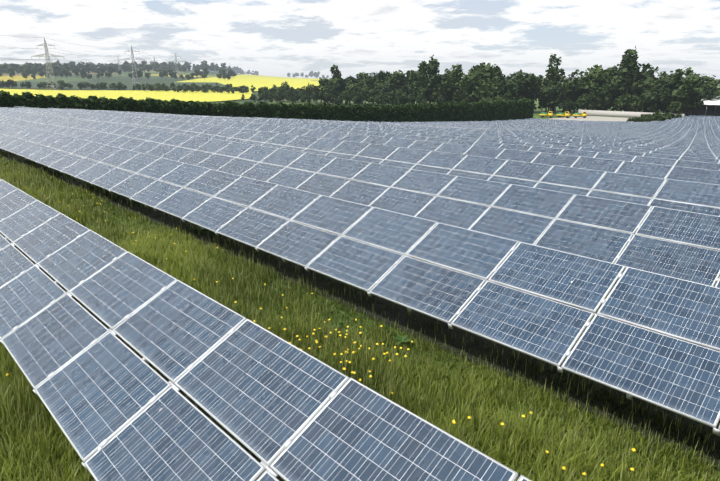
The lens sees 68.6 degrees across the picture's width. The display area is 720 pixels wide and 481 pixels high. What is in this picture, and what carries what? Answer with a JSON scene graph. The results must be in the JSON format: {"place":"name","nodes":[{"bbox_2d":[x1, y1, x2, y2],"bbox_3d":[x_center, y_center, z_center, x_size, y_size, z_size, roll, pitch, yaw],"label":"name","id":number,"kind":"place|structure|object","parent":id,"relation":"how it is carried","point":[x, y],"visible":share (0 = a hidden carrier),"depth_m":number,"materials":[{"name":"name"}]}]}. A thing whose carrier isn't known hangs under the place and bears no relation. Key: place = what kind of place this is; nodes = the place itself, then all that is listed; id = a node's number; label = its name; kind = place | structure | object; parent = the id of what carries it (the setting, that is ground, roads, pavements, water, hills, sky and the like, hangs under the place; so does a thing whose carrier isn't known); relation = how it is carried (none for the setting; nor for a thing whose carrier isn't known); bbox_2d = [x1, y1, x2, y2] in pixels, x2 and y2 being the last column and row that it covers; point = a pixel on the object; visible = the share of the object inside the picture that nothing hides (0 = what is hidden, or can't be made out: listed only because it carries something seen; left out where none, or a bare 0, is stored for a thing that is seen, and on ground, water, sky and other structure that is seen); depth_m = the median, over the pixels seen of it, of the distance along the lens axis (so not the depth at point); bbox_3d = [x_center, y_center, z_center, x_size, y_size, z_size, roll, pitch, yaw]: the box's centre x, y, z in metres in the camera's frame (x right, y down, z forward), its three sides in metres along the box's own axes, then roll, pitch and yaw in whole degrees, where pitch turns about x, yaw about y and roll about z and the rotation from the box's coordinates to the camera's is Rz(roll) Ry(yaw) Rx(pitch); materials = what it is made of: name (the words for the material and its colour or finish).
{"place":"outdoors","nodes":[
{"label":"outdoors","id":0,"kind":"place"},
{"bbox_2d":[0,74,719,480],"bbox_3d":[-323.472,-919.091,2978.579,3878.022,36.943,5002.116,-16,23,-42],"label":"fields","id":1,"kind":"structure","parent":0,"point":[268,82],"depth_m":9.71,"materials":[{"name":"yellow plant"}]},
{"bbox_2d":[556,111,570,117],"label":"yellow truck","id":2,"kind":"object","parent":1,"relation":"on","point":[567,114],"visible":1,"depth_m":219.50,"materials":[{"name":"yellow metal"}]},
{"bbox_2d":[573,111,586,117],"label":"yellow truck","id":3,"kind":"object","parent":1,"relation":"on","point":[583,115],"visible":0.98,"depth_m":217.42,"materials":[{"name":"yellow metal"}]},
{"bbox_2d":[0,64,719,480],"bbox_3d":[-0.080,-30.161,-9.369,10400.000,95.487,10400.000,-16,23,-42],"label":"plants","id":4,"kind":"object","parent":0,"point":[124,76],"depth_m":10.25,"materials":[{"name":"green plant"}]},
{"bbox_2d":[2,35,210,89],"bbox_3d":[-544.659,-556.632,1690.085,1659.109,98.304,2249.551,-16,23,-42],"label":"transmission towers","id":5,"kind":"structure","parent":4,"relation":"on","point":[55,56],"depth_m":604.67,"materials":[{"name":"silver metal"}]},
{"bbox_2d":[0,90,534,121],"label":"hedge","id":6,"kind":"object","parent":4,"relation":"on","point":[521,108],"visible":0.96,"depth_m":124.50,"materials":[{"name":"green plant"}]},
{"bbox_2d":[3,177,635,480],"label":"dandelions","id":7,"kind":"object","parent":4,"relation":"on","point":[399,338],"visible":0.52,"depth_m":7.98,"materials":[{"name":"yellow plant"}]},
{"bbox_2d":[0,106,719,480],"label":"solar panels","id":8,"kind":"object","parent":4,"relation":"on","point":[650,334],"visible":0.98,"depth_m":8.46,"materials":[{"name":"blue glass"}]},
{"bbox_2d":[0,46,719,121],"bbox_3d":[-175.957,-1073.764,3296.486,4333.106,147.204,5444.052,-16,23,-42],"label":"trees","id":9,"kind":"object","parent":4,"relation":"on","point":[627,85],"visible":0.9,"depth_m":255.94,"materials":[{"name":"green plant"}]},
{"bbox_2d":[0,128,719,476],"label":"clamps","id":10,"kind":"object","parent":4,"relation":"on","point":[332,394],"visible":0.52,"depth_m":8.51,"materials":[{"name":"silver metal"}]},
{"bbox_2d":[539,111,552,117],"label":"yellow truck","id":11,"kind":"object","parent":4,"relation":"on","point":[543,114],"visible":1,"depth_m":219.38,"materials":[{"name":"yellow metal"}]},
{"bbox_2d":[578,94,719,117],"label":"building","id":12,"kind":"structure","parent":4,"relation":"on","point":[712,102],"depth_m":222.54,"materials":[{"name":"white"}]},
{"bbox_2d":[0,0,719,78],"label":"sky","id":13,"kind":"structure","parent":0,"point":[276,38],"materials":[{"name":"white"}]}
]}

